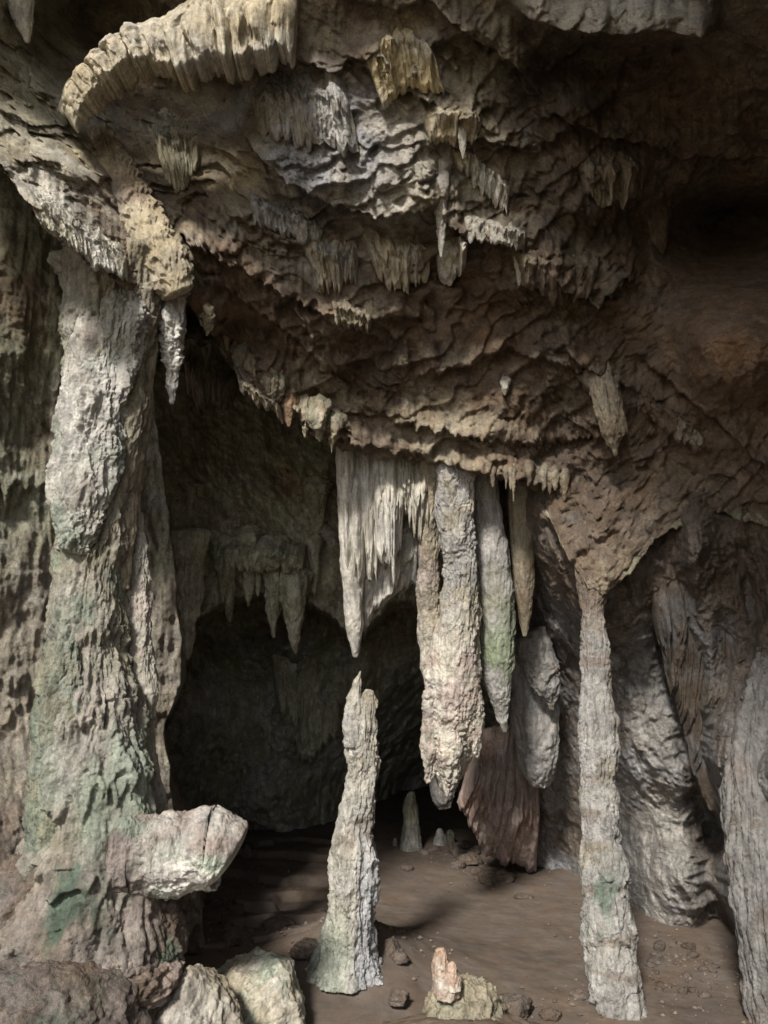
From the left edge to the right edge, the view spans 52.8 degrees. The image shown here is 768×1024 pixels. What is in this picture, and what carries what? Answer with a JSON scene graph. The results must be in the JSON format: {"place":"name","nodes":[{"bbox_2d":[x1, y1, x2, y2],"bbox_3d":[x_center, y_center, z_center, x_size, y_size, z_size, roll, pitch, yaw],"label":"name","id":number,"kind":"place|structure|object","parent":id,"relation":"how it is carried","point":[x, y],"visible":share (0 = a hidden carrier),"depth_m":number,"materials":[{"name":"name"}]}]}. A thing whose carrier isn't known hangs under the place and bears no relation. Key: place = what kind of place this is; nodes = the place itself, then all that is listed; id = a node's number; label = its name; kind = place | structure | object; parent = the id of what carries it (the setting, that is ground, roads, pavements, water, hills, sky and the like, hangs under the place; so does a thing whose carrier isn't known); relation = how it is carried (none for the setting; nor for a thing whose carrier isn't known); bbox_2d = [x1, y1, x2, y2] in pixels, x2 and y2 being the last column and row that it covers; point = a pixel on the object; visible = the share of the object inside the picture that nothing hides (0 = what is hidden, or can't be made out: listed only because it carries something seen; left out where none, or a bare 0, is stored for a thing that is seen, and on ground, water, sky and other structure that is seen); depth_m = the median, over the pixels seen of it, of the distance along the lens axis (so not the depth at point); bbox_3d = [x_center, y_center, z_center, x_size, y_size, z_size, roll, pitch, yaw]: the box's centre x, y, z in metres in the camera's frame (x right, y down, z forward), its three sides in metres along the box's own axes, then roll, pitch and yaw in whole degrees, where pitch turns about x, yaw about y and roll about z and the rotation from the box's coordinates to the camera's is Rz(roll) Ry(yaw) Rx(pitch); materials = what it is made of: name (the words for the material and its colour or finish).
{"place":"outdoors","nodes":[
{"label":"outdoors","id":0,"kind":"place"},
{"bbox_2d":[0,176,208,946],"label":"cave wall","id":1,"kind":"structure","parent":0,"point":[31,346],"depth_m":4.51,"materials":[{"name":"stone"}]},
{"bbox_2d":[171,527,211,659],"bbox_3d":[-1.451,0.571,5.530,0.348,0.954,0.358,6,-13,-30],"label":"stalactite","id":2,"kind":"object","parent":1,"relation":"hanging from","point":[190,545],"visible":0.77,"depth_m":5.52},
{"bbox_2d":[153,325,499,831],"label":"cave wall","id":3,"kind":"structure","parent":0,"point":[242,462],"depth_m":7.68,"materials":[{"name":"stone"}]},
{"bbox_2d":[212,553,232,602],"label":"stalactite","id":4,"kind":"object","parent":3,"relation":"hanging from","point":[223,576],"visible":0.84,"depth_m":5.93},
{"bbox_2d":[216,534,236,621],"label":"stalactite","id":5,"kind":"object","parent":3,"relation":"hanging from","point":[230,590],"visible":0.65,"depth_m":5.99},
{"bbox_2d":[236,525,262,605],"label":"stalactite","id":6,"kind":"object","parent":3,"relation":"hanging from","point":[249,534],"visible":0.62,"depth_m":6.00},
{"bbox_2d":[255,571,261,595],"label":"stalactite","id":7,"kind":"object","parent":3,"relation":"hanging from","point":[258,585],"visible":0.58,"depth_m":6.03},
{"bbox_2d":[220,535,306,575],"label":"drapery","id":8,"kind":"object","parent":3,"relation":"attached to","point":[268,552],"visible":0.91,"depth_m":5.93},
{"bbox_2d":[262,568,279,637],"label":"stalactite","id":9,"kind":"object","parent":3,"relation":"hanging from","point":[271,595],"visible":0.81,"depth_m":6.06},
{"bbox_2d":[274,534,291,614],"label":"stalactite","id":10,"kind":"object","parent":3,"relation":"attached to","point":[286,538],"visible":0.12,"depth_m":6.27},
{"bbox_2d":[279,566,313,653],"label":"stalactite","id":11,"kind":"object","parent":3,"relation":"hanging from","point":[294,584],"visible":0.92,"depth_m":6.06},
{"bbox_2d":[272,654,340,762],"bbox_3d":[-0.797,1.970,7.771,0.719,1.078,0.408,0,-11,0],"label":"drapery","id":12,"kind":"object","parent":3,"relation":"attached to","point":[319,722],"visible":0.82,"depth_m":7.71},
{"bbox_2d":[303,533,325,593],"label":"stalactite","id":13,"kind":"object","parent":3,"relation":"attached to","point":[314,542],"visible":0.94,"depth_m":6.30},
{"bbox_2d":[301,475,333,533],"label":"stalactite","id":14,"kind":"object","parent":3,"relation":"hanging from","point":[316,490],"visible":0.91,"depth_m":6.57},
{"bbox_2d":[0,0,767,595],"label":"cave ceiling","id":15,"kind":"structure","parent":0,"point":[670,96],"depth_m":4.52,"materials":[{"name":"stone"}]},
{"bbox_2d":[7,0,34,43],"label":"stalactite","id":16,"kind":"object","parent":15,"relation":"hanging from","point":[21,13],"visible":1,"depth_m":3.77},
{"bbox_2d":[33,183,127,280],"bbox_3d":[-1.346,-1.248,3.488,0.223,0.389,0.577,-7,-13,30],"label":"drapery","id":17,"kind":"object","parent":15,"relation":"hanging from","point":[98,249],"visible":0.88,"depth_m":3.40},
{"bbox_2d":[87,123,194,300],"bbox_3d":[-1.254,-1.540,3.899,0.636,1.002,0.172,-1,-11,4],"label":"scaled flowstone","id":18,"kind":"object","parent":15,"relation":"attached to","point":[168,264],"visible":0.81,"depth_m":3.82,"materials":[{"name":"stone"}]},
{"bbox_2d":[158,291,190,404],"bbox_3d":[-1.110,-0.901,3.954,0.222,0.716,0.259,0,-11,0],"label":"stalactite","id":19,"kind":"object","parent":15,"relation":"hanging from","point":[172,331],"visible":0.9,"depth_m":3.89},
{"bbox_2d":[150,107,200,193],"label":"drapery","id":20,"kind":"object","parent":15,"relation":"hanging from","point":[178,155],"visible":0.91,"depth_m":4.24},
{"bbox_2d":[57,0,298,132],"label":"drapery","id":21,"kind":"object","parent":15,"relation":"hanging from","point":[188,44],"visible":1,"depth_m":3.62,"materials":[{"name":"stone"}]},
{"bbox_2d":[189,302,215,335],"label":"stalactite","id":22,"kind":"object","parent":15,"relation":"hanging from","point":[207,315],"visible":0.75,"depth_m":4.14},
{"bbox_2d":[183,338,238,410],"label":"drapery","id":23,"kind":"object","parent":15,"relation":"hanging from","point":[209,372],"visible":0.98,"depth_m":4.97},
{"bbox_2d":[213,335,231,358],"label":"stalactite","id":24,"kind":"object","parent":15,"relation":"hanging from","point":[227,340],"visible":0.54,"depth_m":4.58},
{"bbox_2d":[230,340,249,375],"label":"stalactite","id":25,"kind":"object","parent":15,"relation":"hanging from","point":[239,352],"visible":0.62,"depth_m":4.55},
{"bbox_2d":[243,352,258,384],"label":"stalactite","id":26,"kind":"object","parent":15,"relation":"hanging from","point":[251,365],"visible":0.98,"depth_m":4.48},
{"bbox_2d":[236,374,282,423],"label":"drapery","id":27,"kind":"object","parent":15,"relation":"hanging from","point":[258,396],"visible":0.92,"depth_m":4.43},
{"bbox_2d":[260,365,278,401],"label":"stalactite","id":28,"kind":"object","parent":15,"relation":"hanging from","point":[269,385],"visible":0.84,"depth_m":4.50},
{"bbox_2d":[276,369,289,403],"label":"stalactite","id":29,"kind":"object","parent":15,"relation":"hanging from","point":[283,384],"visible":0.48,"depth_m":4.54},
{"bbox_2d":[249,190,324,244],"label":"drapery","id":30,"kind":"object","parent":15,"relation":"hanging from","point":[276,216],"visible":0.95,"depth_m":4.28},
{"bbox_2d":[280,394,296,426],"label":"stalactite","id":31,"kind":"object","parent":15,"relation":"hanging from","point":[287,403],"visible":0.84,"depth_m":4.59},
{"bbox_2d":[249,67,358,158],"bbox_3d":[-0.451,-2.133,4.056,0.620,0.564,0.231,-1,-11,6],"label":"drapery","id":32,"kind":"object","parent":15,"relation":"hanging from","point":[308,111],"visible":0.99,"depth_m":4.01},
{"bbox_2d":[299,393,309,437],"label":"stalactite","id":33,"kind":"object","parent":15,"relation":"hanging from","point":[303,404],"visible":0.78,"depth_m":4.61},
{"bbox_2d":[305,394,332,441],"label":"stalactite","id":34,"kind":"object","parent":15,"relation":"hanging from","point":[317,411],"visible":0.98,"depth_m":4.58},
{"bbox_2d":[302,232,359,293],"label":"drapery","id":35,"kind":"object","parent":15,"relation":"hanging from","point":[336,262],"visible":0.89,"depth_m":4.39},
{"bbox_2d":[328,409,347,453],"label":"stalactite","id":36,"kind":"object","parent":15,"relation":"hanging from","point":[339,420],"visible":0.94,"depth_m":4.66},
{"bbox_2d":[331,298,371,333],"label":"drapery","id":37,"kind":"object","parent":15,"relation":"hanging from","point":[348,313],"visible":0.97,"depth_m":4.41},
{"bbox_2d":[335,446,429,657],"bbox_3d":[0.014,0.224,5.125,0.664,1.458,0.486,0,-11,0],"label":"hanging drapery","id":38,"kind":"object","parent":15,"relation":"hanging from","point":[380,535],"visible":0.9,"depth_m":5.03,"materials":[{"name":"stone"}]},
{"bbox_2d":[363,226,429,294],"bbox_3d":[0.066,-1.490,4.481,0.444,0.414,0.211,3,-11,-13],"label":"drapery","id":39,"kind":"object","parent":15,"relation":"hanging from","point":[393,260],"visible":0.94,"depth_m":4.45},
{"bbox_2d":[367,27,443,109],"bbox_3d":[0.105,-2.375,4.040,0.436,0.522,0.264,0,-11,0],"label":"drapery","id":40,"kind":"object","parent":15,"relation":"hanging from","point":[404,50],"visible":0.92,"depth_m":4.01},
{"bbox_2d":[415,461,439,681],"bbox_3d":[0.308,0.285,5.095,0.204,1.735,0.463,0,-11,0],"label":"stalactite","id":41,"kind":"object","parent":15,"relation":"hanging from","point":[427,590],"visible":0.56,"depth_m":5.06},
{"bbox_2d":[434,145,454,257],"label":"stalactite","id":42,"kind":"object","parent":15,"relation":"hanging from","point":[445,160],"visible":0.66,"depth_m":4.26},
{"bbox_2d":[434,236,467,285],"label":"stalactite","id":43,"kind":"object","parent":15,"relation":"hanging from","point":[451,263],"visible":0.93,"depth_m":4.46},
{"bbox_2d":[419,462,485,796],"bbox_3d":[0.484,0.534,5.095,0.462,2.607,0.631,4,-12,-22],"label":"stalactite","id":44,"kind":"object","parent":15,"relation":"hanging from","point":[452,728],"visible":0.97,"depth_m":4.94},
{"bbox_2d":[429,777,454,809],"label":"stalactite","id":45,"kind":"object","parent":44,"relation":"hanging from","point":[441,800],"visible":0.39,"depth_m":6.34},
{"bbox_2d":[423,102,481,146],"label":"drapery","id":46,"kind":"object","parent":15,"relation":"hanging from","point":[440,123],"visible":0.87,"depth_m":4.12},
{"bbox_2d":[458,122,467,158],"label":"stalactite","id":47,"kind":"object","parent":15,"relation":"hanging from","point":[462,135],"visible":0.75,"depth_m":4.12},
{"bbox_2d":[452,149,510,214],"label":"drapery","id":48,"kind":"object","parent":15,"relation":"hanging from","point":[486,179],"visible":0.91,"depth_m":4.32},
{"bbox_2d":[489,463,497,486],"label":"stalactite","id":49,"kind":"object","parent":15,"relation":"hanging from","point":[493,471],"visible":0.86,"depth_m":4.86},
{"bbox_2d":[463,212,525,252],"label":"drapery","id":50,"kind":"object","parent":15,"relation":"hanging from","point":[510,235],"visible":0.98,"depth_m":4.26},
{"bbox_2d":[474,475,515,731],"bbox_3d":[0.711,0.446,5.155,0.280,2.019,0.562,-5,-12,25],"label":"stalactite","id":51,"kind":"object","parent":15,"relation":"hanging from","point":[497,628],"visible":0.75,"depth_m":5.12},
{"bbox_2d":[502,462,507,488],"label":"stalactite","id":52,"kind":"object","parent":15,"relation":"hanging from","point":[505,471],"visible":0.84,"depth_m":4.85},
{"bbox_2d":[500,375,512,395],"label":"stalactite","id":53,"kind":"object","parent":15,"relation":"hanging from","point":[505,382],"visible":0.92,"depth_m":4.79},
{"bbox_2d":[508,464,513,489],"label":"stalactite","id":54,"kind":"object","parent":15,"relation":"hanging from","point":[510,469],"visible":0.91,"depth_m":4.82},
{"bbox_2d":[512,457,516,501],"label":"stalactite","id":55,"kind":"object","parent":15,"relation":"hanging from","point":[513,477],"visible":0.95,"depth_m":4.82},
{"bbox_2d":[513,256,520,285],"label":"stalactite","id":56,"kind":"object","parent":15,"relation":"hanging from","point":[518,273],"visible":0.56,"depth_m":4.40},
{"bbox_2d":[507,482,534,636],"bbox_3d":[0.969,0.214,5.253,0.234,1.246,0.350,-4,-12,20],"label":"stalactite","id":57,"kind":"object","parent":15,"relation":"hanging from","point":[522,562],"visible":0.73,"depth_m":5.24},
{"bbox_2d":[524,461,534,486],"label":"stalactite","id":58,"kind":"object","parent":15,"relation":"hanging from","point":[529,468],"visible":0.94,"depth_m":4.85},
{"bbox_2d":[538,462,547,490],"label":"stalactite","id":59,"kind":"object","parent":15,"relation":"hanging from","point":[543,473],"visible":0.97,"depth_m":4.90},
{"bbox_2d":[547,468,552,493],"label":"stalactite","id":60,"kind":"object","parent":15,"relation":"hanging from","point":[549,484],"visible":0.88,"depth_m":4.91},
{"bbox_2d":[510,247,599,305],"bbox_3d":[1.051,-1.435,4.549,0.737,0.462,0.256,7,-13,-33],"label":"drapery","id":61,"kind":"object","parent":15,"relation":"hanging from","point":[538,271],"visible":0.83,"depth_m":4.43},
{"bbox_2d":[551,464,559,490],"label":"stalactite","id":62,"kind":"object","parent":15,"relation":"hanging from","point":[555,477],"visible":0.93,"depth_m":4.90},
{"bbox_2d":[559,468,570,500],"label":"stalactite","id":63,"kind":"object","parent":15,"relation":"hanging from","point":[564,478],"visible":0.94,"depth_m":4.90},
{"bbox_2d":[576,361,627,455],"bbox_3d":[1.353,-0.702,4.860,0.376,0.789,0.469,0,-11,0],"label":"stalactite","id":64,"kind":"object","parent":15,"relation":"hanging from","point":[604,390],"visible":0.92,"depth_m":4.66},
{"bbox_2d":[578,149,642,209],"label":"drapery","id":65,"kind":"object","parent":15,"relation":"hanging from","point":[626,166],"visible":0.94,"depth_m":4.54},
{"bbox_2d":[648,201,676,253],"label":"stalactite","id":66,"kind":"object","parent":15,"relation":"hanging from","point":[659,223],"visible":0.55,"depth_m":5.13},
{"bbox_2d":[636,391,704,453],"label":"drapery","id":67,"kind":"object","parent":15,"relation":"hanging from","point":[677,427],"visible":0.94,"depth_m":4.65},
{"bbox_2d":[182,786,752,1023],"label":"cave floor","id":68,"kind":"structure","parent":0,"point":[511,943],"depth_m":4.98,"materials":[{"name":"soil"}]},
{"bbox_2d":[0,956,156,1023],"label":"boulder","id":69,"kind":"object","parent":68,"relation":"on","point":[58,992],"visible":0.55,"depth_m":2.84,"materials":[{"name":"stone"}]},
{"bbox_2d":[0,237,248,1015],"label":"limestone column","id":70,"kind":"structure","parent":68,"relation":"on","point":[113,859],"depth_m":3.37,"materials":[{"name":"stone"}]},
{"bbox_2d":[101,954,184,1009],"bbox_3d":[-1.142,1.931,3.208,0.618,0.372,0.670,0,-11,0],"label":"boulder","id":71,"kind":"object","parent":68,"relation":"on","point":[157,986],"visible":0.1,"depth_m":3.06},
{"bbox_2d":[183,937,199,955],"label":"stone","id":72,"kind":"object","parent":68,"relation":"on","point":[193,948],"visible":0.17,"depth_m":4.23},
{"bbox_2d":[243,844,253,858],"bbox_3d":[-1.206,3.014,6.861,0.105,0.129,0.081,-6,-12,27],"label":"stalagmite","id":73,"kind":"object","parent":68,"relation":"on","point":[247,852],"visible":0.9,"depth_m":6.84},
{"bbox_2d":[260,915,295,930],"bbox_3d":[-0.677,2.630,4.935,0.215,0.078,0.188,5,-12,-24],"label":"stone","id":74,"kind":"object","parent":68,"relation":"on","point":[274,923],"visible":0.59,"depth_m":4.90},
{"bbox_2d":[290,937,317,960],"bbox_3d":[-0.404,2.350,4.161,0.185,0.091,0.201,6,-13,-30],"label":"stone","id":75,"kind":"object","parent":68,"relation":"on","point":[304,948],"visible":0.83,"depth_m":4.12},
{"bbox_2d":[305,671,382,993],"bbox_3d":[-0.205,1.651,4.144,0.450,1.571,0.394,-6,-13,29],"label":"stalagmite","id":76,"kind":"object","parent":68,"relation":"on","point":[345,958],"visible":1,"depth_m":4.03,"materials":[{"name":"stone"}]},
{"bbox_2d":[382,936,401,955],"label":"stone","id":77,"kind":"object","parent":68,"relation":"on","point":[391,945],"visible":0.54,"depth_m":4.15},
{"bbox_2d":[388,988,409,1006],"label":"stone","id":78,"kind":"object","parent":68,"relation":"on","point":[398,997],"visible":1,"depth_m":3.75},
{"bbox_2d":[390,948,409,964],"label":"stone","id":79,"kind":"object","parent":68,"relation":"on","point":[399,956],"visible":1,"depth_m":4.07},
{"bbox_2d":[399,863,413,871],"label":"stone","id":80,"kind":"object","parent":68,"relation":"on","point":[406,867],"visible":1,"depth_m":6.43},
{"bbox_2d":[400,791,422,851],"bbox_3d":[0.250,2.899,7.193,0.220,0.582,0.226,0,-11,0],"label":"stalagmite","id":81,"kind":"object","parent":68,"relation":"on","point":[410,840],"visible":0.94,"depth_m":7.14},
{"bbox_2d":[428,845,440,851],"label":"stone","id":82,"kind":"object","parent":68,"relation":"on","point":[435,848],"visible":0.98,"depth_m":7.06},
{"bbox_2d":[433,828,447,845],"bbox_3d":[0.530,3.075,7.314,0.138,0.157,0.140,-8,-13,35],"label":"stalagmite","id":83,"kind":"object","parent":68,"relation":"on","point":[440,839],"visible":0.99,"depth_m":7.28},
{"bbox_2d":[446,829,454,843],"bbox_3d":[0.623,3.092,7.357,0.113,0.138,0.100,0,-11,0],"label":"stalagmite","id":84,"kind":"object","parent":68,"relation":"on","point":[450,836],"visible":0.81,"depth_m":7.33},
{"bbox_2d":[450,860,465,868],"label":"stone","id":85,"kind":"object","parent":68,"relation":"on","point":[459,864],"visible":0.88,"depth_m":6.53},
{"bbox_2d":[382,1012,539,1023],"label":"soil mound","id":86,"kind":"object","parent":68,"relation":"on","point":[506,1018],"visible":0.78,"depth_m":3.51,"materials":[{"name":"soil"}]},
{"bbox_2d":[422,972,506,1020],"bbox_3d":[0.381,2.412,3.621,0.428,0.439,0.464,0,-11,0],"label":"rock","id":87,"kind":"object","parent":86,"relation":"on","point":[479,999],"visible":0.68,"depth_m":3.55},
{"bbox_2d":[431,947,461,1002],"bbox_3d":[0.288,2.122,3.563,0.141,0.225,0.129,0,-11,0],"label":"pink stalagmite","id":88,"kind":"object","parent":87,"relation":"on","point":[447,982],"visible":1,"depth_m":3.52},
{"bbox_2d":[448,840,479,856],"bbox_3d":[0.730,3.066,7.014,0.296,0.129,0.269,0,-11,0],"label":"stone","id":89,"kind":"object","parent":68,"relation":"on","point":[457,849],"visible":0.66,"depth_m":6.97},
{"bbox_2d":[453,851,483,865],"bbox_3d":[0.736,3.016,6.706,0.272,0.110,0.221,0,-11,0],"label":"stone","id":90,"kind":"object","parent":68,"relation":"on","point":[470,858],"visible":0.77,"depth_m":6.65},
{"bbox_2d":[191,837,746,1023],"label":"gravel","id":91,"kind":"structure","parent":68,"relation":"on","point":[554,1000],"depth_m":4.41,"materials":[{"name":"gravel"}]},
{"bbox_2d":[468,866,482,874],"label":"stone","id":92,"kind":"object","parent":68,"relation":"on","point":[474,870],"visible":0.63,"depth_m":6.34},
{"bbox_2d":[473,867,514,884],"bbox_3d":[0.878,2.903,6.162,0.350,0.116,0.261,0,-11,0],"label":"stone","id":93,"kind":"object","parent":68,"relation":"on","point":[493,876],"visible":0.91,"depth_m":6.10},
{"bbox_2d":[457,724,539,872],"bbox_3d":[0.967,2.308,6.158,0.772,1.206,0.454,5,-12,-22],"label":"red flowstone","id":94,"kind":"object","parent":68,"relation":"on","point":[498,801],"visible":0.9,"depth_m":6.09,"materials":[{"name":"stone"}]},
{"bbox_2d":[499,993,533,1018],"bbox_3d":[0.632,2.413,3.768,0.209,0.112,0.195,0,-11,0],"label":"stone","id":95,"kind":"object","parent":68,"relation":"on","point":[520,1005],"visible":0.56,"depth_m":3.73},
{"bbox_2d":[513,893,533,898],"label":"stone","id":96,"kind":"object","parent":68,"relation":"on","point":[522,896],"visible":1,"depth_m":5.67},
{"bbox_2d":[538,1007,561,1021],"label":"stone","id":97,"kind":"object","parent":68,"relation":"on","point":[550,1014],"visible":1,"depth_m":3.72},
{"bbox_2d":[569,988,588,1000],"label":"stone","id":98,"kind":"object","parent":68,"relation":"on","point":[578,994],"visible":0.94,"depth_m":3.94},
{"bbox_2d":[571,550,647,1020],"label":"thin column","id":99,"kind":"structure","parent":68,"relation":"on","point":[608,939],"depth_m":4.07,"materials":[{"name":"stone"}]},
{"bbox_2d":[647,955,661,963],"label":"stone","id":100,"kind":"object","parent":68,"relation":"on","point":[653,958],"visible":0.77,"depth_m":4.48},
{"bbox_2d":[650,952,663,958],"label":"stone","id":101,"kind":"object","parent":68,"relation":"on","point":[659,954],"visible":0.59,"depth_m":4.55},
{"bbox_2d":[653,943,664,951],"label":"stone","id":102,"kind":"object","parent":68,"relation":"on","point":[658,947],"visible":0.99,"depth_m":4.67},
{"bbox_2d":[677,987,687,994],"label":"stone","id":103,"kind":"object","parent":68,"relation":"on","point":[683,991],"visible":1,"depth_m":4.05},
{"bbox_2d":[685,942,695,949],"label":"stone","id":104,"kind":"object","parent":68,"relation":"on","point":[691,945],"visible":0.98,"depth_m":4.67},
{"bbox_2d":[687,950,698,957],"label":"stone","id":105,"kind":"object","parent":68,"relation":"on","point":[692,954],"visible":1,"depth_m":4.55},
{"bbox_2d":[687,986,698,993],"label":"stone","id":106,"kind":"object","parent":68,"relation":"on","point":[693,990],"visible":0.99,"depth_m":4.06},
{"bbox_2d":[698,991,711,998],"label":"stone","id":107,"kind":"object","parent":68,"relation":"on","point":[704,993],"visible":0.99,"depth_m":4.00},
{"bbox_2d":[718,647,767,1023],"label":"flowstone fold","id":108,"kind":"object","parent":68,"relation":"on","point":[743,815],"visible":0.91,"depth_m":3.85,"materials":[{"name":"stone"}]},
{"bbox_2d":[498,479,767,1023],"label":"cave wall","id":109,"kind":"structure","parent":0,"point":[672,833],"depth_m":5.04,"materials":[{"name":"stone"}]},
{"bbox_2d":[509,629,559,788],"bbox_3d":[1.123,1.484,5.853,0.412,1.185,0.410,0,-11,0],"label":"bulging flowstone","id":110,"kind":"object","parent":109,"relation":"attached to","point":[534,723],"visible":0.58,"depth_m":5.74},
{"bbox_2d":[515,626,560,710],"bbox_3d":[1.125,1.140,5.631,0.359,0.609,0.231,4,-12,-22],"label":"stalactite","id":111,"kind":"object","parent":109,"relation":"hanging from","point":[536,658],"visible":0.98,"depth_m":5.57},
{"bbox_2d":[650,562,754,810],"bbox_3d":[2.075,0.950,4.780,0.855,1.791,0.450,-5,-12,23],"label":"drapery","id":112,"kind":"object","parent":109,"relation":"attached to","point":[672,604],"visible":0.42,"depth_m":4.80,"materials":[{"name":"stone"}]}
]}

